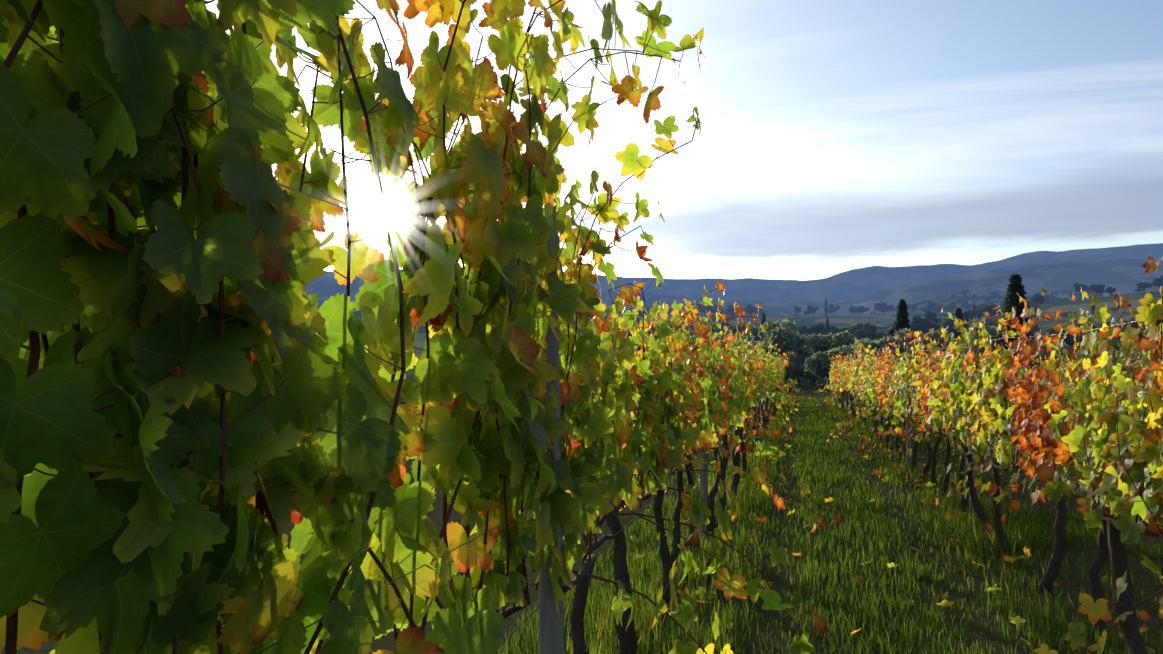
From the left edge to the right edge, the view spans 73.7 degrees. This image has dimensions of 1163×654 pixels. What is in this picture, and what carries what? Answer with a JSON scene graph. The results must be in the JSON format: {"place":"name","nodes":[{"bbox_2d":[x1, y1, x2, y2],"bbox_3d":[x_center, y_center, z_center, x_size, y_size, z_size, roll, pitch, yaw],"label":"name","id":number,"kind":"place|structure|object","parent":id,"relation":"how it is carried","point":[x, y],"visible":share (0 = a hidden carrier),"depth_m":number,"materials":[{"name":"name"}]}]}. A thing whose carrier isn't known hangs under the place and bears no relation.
{"place":"outdoors","nodes":[
{"label":"outdoors","id":0,"kind":"place"},
{"bbox_2d":[0,243,1162,653],"bbox_3d":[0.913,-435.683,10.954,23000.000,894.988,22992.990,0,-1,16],"label":"terrain","id":1,"kind":"structure","parent":0,"point":[1122,271],"depth_m":10.33,"materials":[{"name":"green plant"}]},
{"bbox_2d":[0,0,671,653],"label":"vine leaves","id":2,"kind":"object","parent":1,"relation":"on","point":[126,546],"visible":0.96,"depth_m":1.02,"materials":[{"name":"green plant"}]},
{"bbox_2d":[3,0,1162,653],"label":"vine canes","id":3,"kind":"object","parent":1,"relation":"on","point":[31,370],"visible":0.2,"depth_m":1.75,"materials":[{"name":"plant"}]},
{"bbox_2d":[15,0,1162,653],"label":"vine petioles","id":4,"kind":"object","parent":3,"relation":"attached to","point":[483,278],"visible":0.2,"depth_m":1.84,"materials":[{"name":"green plant"}]},
{"bbox_2d":[615,320,677,350],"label":"olive tree","id":5,"kind":"object","parent":1,"relation":"on","point":[629,333],"visible":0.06,"depth_m":83.00,"materials":[{"name":"green plant"}]},
{"bbox_2d":[537,235,779,653],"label":"trellis post row","id":6,"kind":"object","parent":1,"relation":"on","point":[551,631],"visible":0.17,"depth_m":2.46,"materials":[{"name":"grey wood"}]},
{"bbox_2d":[179,147,748,653],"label":"trellis wire row","id":7,"kind":"object","parent":6,"relation":"attached to","point":[429,401],"visible":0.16,"depth_m":1.56,"materials":[{"name":"silver metal"}]},
{"bbox_2d":[680,327,695,336],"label":"olive tree","id":8,"kind":"object","parent":1,"relation":"on","point":[691,333],"visible":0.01,"depth_m":96.85,"materials":[{"name":"green plant"}]},
{"bbox_2d":[695,303,704,311],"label":"oak tree","id":9,"kind":"object","parent":1,"relation":"on","point":[699,307],"visible":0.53,"depth_m":1931.42,"materials":[{"name":"green plant"}]},
{"bbox_2d":[700,306,708,316],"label":"oak tree","id":10,"kind":"object","parent":1,"relation":"on","point":[703,310],"visible":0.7,"depth_m":1826.70,"materials":[{"name":"green plant"}]},
{"bbox_2d":[705,305,713,311],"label":"oak tree","id":11,"kind":"object","parent":1,"relation":"on","point":[709,308],"visible":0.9,"depth_m":1778.55,"materials":[{"name":"green plant"}]},
{"bbox_2d":[274,9,1162,653],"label":"vine leaves","id":12,"kind":"object","parent":1,"relation":"on","point":[584,489],"visible":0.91,"depth_m":3.69,"materials":[{"name":"green plant"}]},
{"bbox_2d":[695,333,743,340],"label":"olive tree","id":13,"kind":"object","parent":1,"relation":"on","point":[717,338],"visible":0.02,"depth_m":98.33,"materials":[{"name":"green plant"}]},
{"bbox_2d":[716,323,729,332],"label":"oak tree","id":14,"kind":"object","parent":1,"relation":"on","point":[726,324],"visible":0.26,"depth_m":661.09,"materials":[{"name":"green plant"}]},
{"bbox_2d":[688,338,765,358],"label":"olive tree","id":15,"kind":"object","parent":1,"relation":"on","point":[751,340],"visible":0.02,"depth_m":83.22,"materials":[{"name":"green plant"}]},
{"bbox_2d":[724,304,734,317],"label":"oak tree","id":16,"kind":"object","parent":1,"relation":"on","point":[730,308],"visible":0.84,"depth_m":1746.84,"materials":[{"name":"green plant"}]},
{"bbox_2d":[729,323,745,331],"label":"oak tree","id":17,"kind":"object","parent":1,"relation":"on","point":[739,327],"visible":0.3,"depth_m":661.63,"materials":[{"name":"green plant"}]},
{"bbox_2d":[727,327,762,340],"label":"oak tree","id":18,"kind":"object","parent":1,"relation":"on","point":[734,330],"visible":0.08,"depth_m":351.94,"materials":[{"name":"green plant"}]},
{"bbox_2d":[737,334,755,342],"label":"olive tree","id":19,"kind":"object","parent":1,"relation":"on","point":[749,337],"visible":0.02,"depth_m":133.90,"materials":[{"name":"green plant"}]},
{"bbox_2d":[746,304,754,317],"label":"oak tree","id":20,"kind":"object","parent":1,"relation":"on","point":[749,308],"visible":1,"depth_m":1816.21,"materials":[{"name":"green plant"}]},
{"bbox_2d":[745,307,757,317],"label":"oak tree","id":21,"kind":"object","parent":1,"relation":"on","point":[754,310],"visible":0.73,"depth_m":1829.69,"materials":[{"name":"green plant"}]},
{"bbox_2d":[761,312,767,335],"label":"cypress tree","id":22,"kind":"object","parent":1,"relation":"on","point":[763,317],"visible":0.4,"depth_m":595.69,"materials":[{"name":"green plant"}]},
{"bbox_2d":[756,318,813,388],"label":"olive tree","id":23,"kind":"object","parent":1,"relation":"on","point":[784,336],"visible":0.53,"depth_m":82.87,"materials":[{"name":"green plant"}]},
{"bbox_2d":[767,350,803,379],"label":"olive tree","id":24,"kind":"object","parent":1,"relation":"on","point":[791,370],"visible":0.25,"depth_m":77.52,"materials":[{"name":"green plant"}]},
{"bbox_2d":[794,306,800,312],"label":"oak tree","id":25,"kind":"object","parent":1,"relation":"on","point":[797,309],"visible":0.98,"depth_m":1777.96,"materials":[{"name":"green plant"}]},
{"bbox_2d":[788,355,812,389],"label":"olive tree","id":26,"kind":"object","parent":1,"relation":"on","point":[800,374],"visible":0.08,"depth_m":87.14,"materials":[{"name":"green plant"}]},
{"bbox_2d":[795,325,807,333],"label":"oak tree","id":27,"kind":"object","parent":1,"relation":"on","point":[802,329],"visible":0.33,"depth_m":574.97,"materials":[{"name":"green plant"}]},
{"bbox_2d":[802,373,821,386],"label":"olive tree","id":28,"kind":"object","parent":1,"relation":"on","point":[812,377],"visible":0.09,"depth_m":127.24,"materials":[{"name":"green plant"}]},
{"bbox_2d":[806,305,818,313],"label":"oak tree","id":29,"kind":"object","parent":1,"relation":"on","point":[811,309],"visible":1,"depth_m":1737.01,"materials":[{"name":"green plant"}]},
{"bbox_2d":[807,323,824,334],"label":"oak tree","id":30,"kind":"object","parent":1,"relation":"on","point":[816,329],"visible":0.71,"depth_m":579.46,"materials":[{"name":"green plant"}]},
{"bbox_2d":[824,298,827,315],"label":"cypress tree","id":31,"kind":"object","parent":1,"relation":"on","point":[825,308],"visible":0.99,"depth_m":1812.82,"materials":[{"name":"green plant"}]},
{"bbox_2d":[820,330,831,334],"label":"oak tree","id":32,"kind":"object","parent":1,"relation":"on","point":[826,332],"visible":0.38,"depth_m":573.55,"materials":[{"name":"green plant"}]},
{"bbox_2d":[825,317,829,330],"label":"cypress tree","id":33,"kind":"object","parent":1,"relation":"on","point":[827,327],"visible":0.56,"depth_m":601.88,"materials":[{"name":"green plant"}]},
{"bbox_2d":[500,384,1158,653],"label":"grapevine trunks","id":34,"kind":"object","parent":1,"relation":"on","point":[1109,542],"visible":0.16,"depth_m":4.77,"materials":[{"name":"brown wood"}]},
{"bbox_2d":[804,330,855,355],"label":"olive tree","id":35,"kind":"object","parent":1,"relation":"on","point":[820,342],"visible":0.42,"depth_m":115.91,"materials":[{"name":"green plant"}]},
{"bbox_2d":[804,345,858,390],"bbox_3d":[20.457,3.460,62.467,3.874,4.206,4.933,-1,-1,44],"label":"olive tree","id":36,"kind":"object","parent":1,"relation":"on","point":[818,364],"visible":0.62,"depth_m":61.56,"materials":[{"name":"green plant"}]},
{"bbox_2d":[828,304,839,311],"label":"oak tree","id":37,"kind":"object","parent":1,"relation":"on","point":[831,306],"visible":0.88,"depth_m":1912.84,"materials":[{"name":"green plant"}]},
{"bbox_2d":[840,327,857,338],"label":"oak tree","id":38,"kind":"object","parent":1,"relation":"on","point":[850,330],"visible":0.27,"depth_m":585.60,"materials":[{"name":"green plant"}]},
{"bbox_2d":[849,306,857,312],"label":"oak tree","id":39,"kind":"object","parent":1,"relation":"on","point":[851,309],"visible":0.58,"depth_m":1826.67,"materials":[{"name":"green plant"}]},
{"bbox_2d":[854,306,864,312],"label":"oak tree","id":40,"kind":"object","parent":1,"relation":"on","point":[859,309],"visible":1,"depth_m":1792.95,"materials":[{"name":"green plant"}]},
{"bbox_2d":[856,323,863,329],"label":"oak tree","id":41,"kind":"object","parent":1,"relation":"on","point":[858,325],"visible":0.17,"depth_m":591.10,"materials":[{"name":"green plant"}]},
{"bbox_2d":[845,344,877,366],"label":"olive tree","id":42,"kind":"object","parent":1,"relation":"on","point":[857,348],"visible":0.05,"depth_m":89.06,"materials":[{"name":"green plant"}]},
{"bbox_2d":[853,330,876,339],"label":"oak tree","id":43,"kind":"object","parent":1,"relation":"on","point":[861,334],"visible":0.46,"depth_m":443.38,"materials":[{"name":"green plant"}]},
{"bbox_2d":[861,323,876,334],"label":"oak tree","id":44,"kind":"object","parent":1,"relation":"on","point":[869,326],"visible":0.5,"depth_m":501.83,"materials":[{"name":"green plant"}]},
{"bbox_2d":[843,339,899,358],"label":"olive tree","id":45,"kind":"object","parent":1,"relation":"on","point":[866,344],"visible":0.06,"depth_m":91.10,"materials":[{"name":"green plant"}]},
{"bbox_2d":[873,303,884,310],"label":"oak tree","id":46,"kind":"object","parent":1,"relation":"on","point":[878,306],"visible":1,"depth_m":1876.48,"materials":[{"name":"green plant"}]},
{"bbox_2d":[617,317,1144,564],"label":"vine leaves","id":47,"kind":"object","parent":1,"relation":"on","point":[838,378],"visible":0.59,"depth_m":11.81,"materials":[{"name":"yellow plant"}]},
{"bbox_2d":[876,332,885,339],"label":"oak tree","id":48,"kind":"object","parent":1,"relation":"on","point":[880,335],"visible":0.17,"depth_m":500.73,"materials":[{"name":"green plant"}]},
{"bbox_2d":[881,305,894,311],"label":"oak tree","id":49,"kind":"object","parent":1,"relation":"on","point":[888,308],"visible":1,"depth_m":1859.80,"materials":[{"name":"green plant"}]},
{"bbox_2d":[888,329,894,336],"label":"cypress tree","id":50,"kind":"object","parent":1,"relation":"on","point":[891,331],"visible":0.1,"depth_m":169.34,"materials":[{"name":"green plant"}]},
{"bbox_2d":[894,299,910,333],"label":"cypress tree","id":51,"kind":"object","parent":1,"relation":"on","point":[902,322],"visible":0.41,"depth_m":108.02,"materials":[{"name":"green plant"}]},
{"bbox_2d":[871,328,939,364],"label":"olive tree","id":52,"kind":"object","parent":1,"relation":"on","point":[880,344],"visible":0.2,"depth_m":89.97,"materials":[{"name":"green plant"}]},
{"bbox_2d":[836,330,978,522],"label":"trellis posts","id":53,"kind":"object","parent":1,"relation":"on","point":[908,428],"visible":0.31,"depth_m":12.66,"materials":[{"name":"grey wood"}]},
{"bbox_2d":[871,321,1162,528],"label":"trellis wires","id":54,"kind":"object","parent":53,"relation":"attached to","point":[1047,335],"visible":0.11,"depth_m":5.55,"materials":[{"name":"silver metal"}]},
{"bbox_2d":[910,323,924,334],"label":"oak tree","id":55,"kind":"object","parent":1,"relation":"on","point":[913,327],"visible":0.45,"depth_m":558.09,"materials":[{"name":"green plant"}]},
{"bbox_2d":[910,316,930,332],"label":"oak tree","id":56,"kind":"object","parent":1,"relation":"on","point":[924,323],"visible":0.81,"depth_m":561.59,"materials":[{"name":"green plant"}]},
{"bbox_2d":[894,333,948,370],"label":"olive tree","id":57,"kind":"object","parent":1,"relation":"on","point":[907,340],"visible":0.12,"depth_m":89.34,"materials":[{"name":"green plant"}]},
{"bbox_2d":[924,311,937,321],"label":"oak tree","id":58,"kind":"object","parent":1,"relation":"on","point":[929,315],"visible":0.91,"depth_m":777.82,"materials":[{"name":"green plant"}]},
{"bbox_2d":[927,300,935,307],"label":"oak tree","id":59,"kind":"object","parent":1,"relation":"on","point":[933,304],"visible":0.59,"depth_m":1805.29,"materials":[{"name":"green plant"}]},
{"bbox_2d":[929,320,940,332],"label":"oak tree","id":60,"kind":"object","parent":1,"relation":"on","point":[936,327],"visible":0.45,"depth_m":569.71,"materials":[{"name":"green plant"}]},
{"bbox_2d":[931,304,942,311],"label":"oak tree","id":61,"kind":"object","parent":1,"relation":"on","point":[937,307],"visible":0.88,"depth_m":1907.18,"materials":[{"name":"green plant"}]},
{"bbox_2d":[925,330,956,368],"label":"olive tree","id":62,"kind":"object","parent":1,"relation":"on","point":[937,334],"visible":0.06,"depth_m":92.30,"materials":[{"name":"green plant"}]},
{"bbox_2d":[943,319,953,331],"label":"oak tree","id":63,"kind":"object","parent":1,"relation":"on","point":[948,324],"visible":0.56,"depth_m":565.77,"materials":[{"name":"green plant"}]},
{"bbox_2d":[942,305,954,312],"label":"oak tree","id":64,"kind":"object","parent":1,"relation":"on","point":[946,308],"visible":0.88,"depth_m":1970.44,"materials":[{"name":"green plant"}]},
{"bbox_2d":[949,301,956,312],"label":"oak tree","id":65,"kind":"object","parent":1,"relation":"on","point":[953,304],"visible":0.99,"depth_m":1950.94,"materials":[{"name":"green plant"}]},
{"bbox_2d":[952,308,966,345],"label":"cypress tree","id":66,"kind":"object","parent":1,"relation":"on","point":[958,313],"visible":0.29,"depth_m":178.93,"materials":[{"name":"green plant"}]},
{"bbox_2d":[963,312,968,330],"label":"cypress tree","id":67,"kind":"object","parent":1,"relation":"on","point":[966,318],"visible":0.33,"depth_m":540.35,"materials":[{"name":"green plant"}]},
{"bbox_2d":[965,310,978,319],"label":"oak tree","id":68,"kind":"object","parent":1,"relation":"on","point":[971,315],"visible":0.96,"depth_m":795.37,"materials":[{"name":"green plant"}]},
{"bbox_2d":[970,294,976,299],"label":"oak tree","id":69,"kind":"object","parent":1,"relation":"on","point":[973,296],"visible":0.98,"depth_m":2139.79,"materials":[{"name":"green plant"}]},
{"bbox_2d":[975,303,987,308],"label":"oak tree","id":70,"kind":"object","parent":1,"relation":"on","point":[981,305],"visible":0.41,"depth_m":1622.14,"materials":[{"name":"green plant"}]},
{"bbox_2d":[979,316,991,324],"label":"olive tree","id":71,"kind":"object","parent":1,"relation":"on","point":[986,320],"visible":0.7,"depth_m":721.88,"materials":[{"name":"green plant"}]},
{"bbox_2d":[984,296,991,301],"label":"oak tree","id":72,"kind":"object","parent":1,"relation":"on","point":[987,299],"visible":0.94,"depth_m":2046.30,"materials":[{"name":"green plant"}]},
{"bbox_2d":[978,304,1000,316],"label":"oak tree","id":73,"kind":"object","parent":1,"relation":"on","point":[988,309],"visible":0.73,"depth_m":787.60,"materials":[{"name":"green plant"}]},
{"bbox_2d":[987,321,997,333],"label":"oak tree","id":74,"kind":"object","parent":1,"relation":"on","point":[990,323],"visible":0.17,"depth_m":529.38,"materials":[{"name":"green plant"}]},
{"bbox_2d":[991,293,998,298],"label":"oak tree","id":75,"kind":"object","parent":1,"relation":"on","point":[993,295],"visible":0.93,"depth_m":2170.01,"materials":[{"name":"green plant"}]},
{"bbox_2d":[965,322,1031,360],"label":"olive tree","id":76,"kind":"object","parent":1,"relation":"on","point":[999,336],"visible":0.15,"depth_m":79.88,"materials":[{"name":"green plant"}]},
{"bbox_2d":[994,314,1003,323],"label":"olive tree","id":77,"kind":"object","parent":1,"relation":"on","point":[1000,316],"visible":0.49,"depth_m":753.65,"materials":[{"name":"green plant"}]},
{"bbox_2d":[1000,273,1031,370],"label":"cypress tree","id":78,"kind":"object","parent":1,"relation":"on","point":[1015,286],"visible":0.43,"depth_m":76.63,"materials":[{"name":"green plant"}]},
{"bbox_2d":[1028,312,1036,321],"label":"olive tree","id":79,"kind":"object","parent":1,"relation":"on","point":[1034,315],"visible":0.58,"depth_m":730.01,"materials":[{"name":"green plant"}]},
{"bbox_2d":[1029,302,1040,311],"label":"olive tree","id":80,"kind":"object","parent":1,"relation":"on","point":[1036,306],"visible":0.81,"depth_m":784.09,"materials":[{"name":"green plant"}]},
{"bbox_2d":[1031,326,1039,333],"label":"oak tree","id":81,"kind":"object","parent":1,"relation":"on","point":[1035,328],"visible":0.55,"depth_m":569.21,"materials":[{"name":"green plant"}]},
{"bbox_2d":[1031,294,1044,309],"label":"oak tree","id":82,"kind":"object","parent":1,"relation":"on","point":[1038,298],"visible":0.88,"depth_m":810.69,"materials":[{"name":"green plant"}]},
{"bbox_2d":[1030,332,1064,342],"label":"oak tree","id":83,"kind":"object","parent":1,"relation":"on","point":[1051,335],"visible":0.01,"depth_m":218.37,"materials":[{"name":"green plant"}]},
{"bbox_2d":[1030,341,1081,368],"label":"olive tree","id":84,"kind":"object","parent":1,"relation":"on","point":[1048,354],"visible":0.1,"depth_m":81.71,"materials":[{"name":"green plant"}]},
{"bbox_2d":[1046,326,1089,346],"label":"oak tree","id":85,"kind":"object","parent":1,"relation":"on","point":[1068,340],"visible":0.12,"depth_m":222.83,"materials":[{"name":"green plant"}]},
{"bbox_2d":[1060,311,1075,319],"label":"olive tree","id":86,"kind":"object","parent":1,"relation":"on","point":[1064,314],"visible":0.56,"depth_m":707.81,"materials":[{"name":"green plant"}]},
{"bbox_2d":[1068,292,1079,296],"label":"oak tree","id":87,"kind":"object","parent":1,"relation":"on","point":[1074,294],"visible":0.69,"depth_m":2079.05,"materials":[{"name":"green plant"}]},
{"bbox_2d":[1073,283,1087,298],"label":"oak tree","id":88,"kind":"object","parent":1,"relation":"on","point":[1077,286],"visible":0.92,"depth_m":1013.56,"materials":[{"name":"green plant"}]},
{"bbox_2d":[1082,291,1100,299],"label":"farmhouse walls","id":89,"kind":"structure","parent":1,"relation":"on","point":[1088,295],"depth_m":917.70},
{"bbox_2d":[1082,290,1100,294],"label":"farmhouse roof","id":90,"kind":"structure","parent":89,"relation":"on","point":[1091,291],"depth_m":919.44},
{"bbox_2d":[1091,294,1094,314],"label":"cypress tree","id":91,"kind":"object","parent":1,"relation":"on","point":[1093,307],"visible":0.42,"depth_m":712.73,"materials":[{"name":"green plant"}]},
{"bbox_2d":[1087,284,1104,292],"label":"oak tree","id":92,"kind":"object","parent":1,"relation":"on","point":[1099,288],"visible":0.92,"depth_m":961.54,"materials":[{"name":"green plant"}]},
{"bbox_2d":[1077,340,1120,351],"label":"oak tree","id":93,"kind":"object","parent":1,"relation":"on","point":[1117,341],"visible":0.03,"depth_m":197.52,"materials":[{"name":"green plant"}]},
{"bbox_2d":[1095,321,1110,326],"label":"oak tree","id":94,"kind":"object","parent":1,"relation":"on","point":[1107,323],"visible":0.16,"depth_m":523.93,"materials":[{"name":"green plant"}]},
{"bbox_2d":[1104,287,1115,296],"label":"oak tree","id":95,"kind":"object","parent":1,"relation":"on","point":[1109,290],"visible":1,"depth_m":936.07,"materials":[{"name":"green plant"}]},
{"bbox_2d":[1107,349,1144,366],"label":"olive tree","id":96,"kind":"object","parent":1,"relation":"on","point":[1123,357],"visible":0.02,"depth_m":130.92,"materials":[{"name":"green plant"}]},
{"bbox_2d":[1118,317,1140,330],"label":"oak tree","id":97,"kind":"object","parent":1,"relation":"on","point":[1132,320],"visible":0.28,"depth_m":404.57,"materials":[{"name":"green plant"}]},
{"bbox_2d":[1134,288,1144,292],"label":"olive tree","id":98,"kind":"object","parent":1,"relation":"on","point":[1139,289],"visible":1,"depth_m":922.77,"materials":[{"name":"green plant"}]},
{"bbox_2d":[1137,322,1148,340],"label":"oak tree","id":99,"kind":"object","parent":1,"relation":"on","point":[1139,335],"visible":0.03,"depth_m":175.09,"materials":[{"name":"green plant"}]},
{"bbox_2d":[1136,282,1151,288],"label":"oak tree","id":100,"kind":"object","parent":1,"relation":"on","point":[1144,285],"visible":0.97,"depth_m":925.21,"materials":[{"name":"green plant"}]},
{"bbox_2d":[1142,319,1162,337],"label":"oak tree","id":101,"kind":"object","parent":1,"relation":"on","point":[1158,322],"visible":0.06,"depth_m":169.47,"materials":[{"name":"green plant"}]},
{"bbox_2d":[1150,278,1162,290],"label":"oak tree","id":102,"kind":"object","parent":1,"relation":"on","point":[1158,282],"visible":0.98,"depth_m":907.03,"materials":[{"name":"green plant"}]},
{"bbox_2d":[205,0,1162,280],"label":"sky","id":103,"kind":"structure","parent":0,"point":[838,136],"materials":[{"name":"white"}]},
{"bbox_2d":[498,393,1162,653],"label":"grass","id":104,"kind":"structure","parent":0,"point":[1013,532],"depth_m":6.36,"materials":[{"name":"green plant"}]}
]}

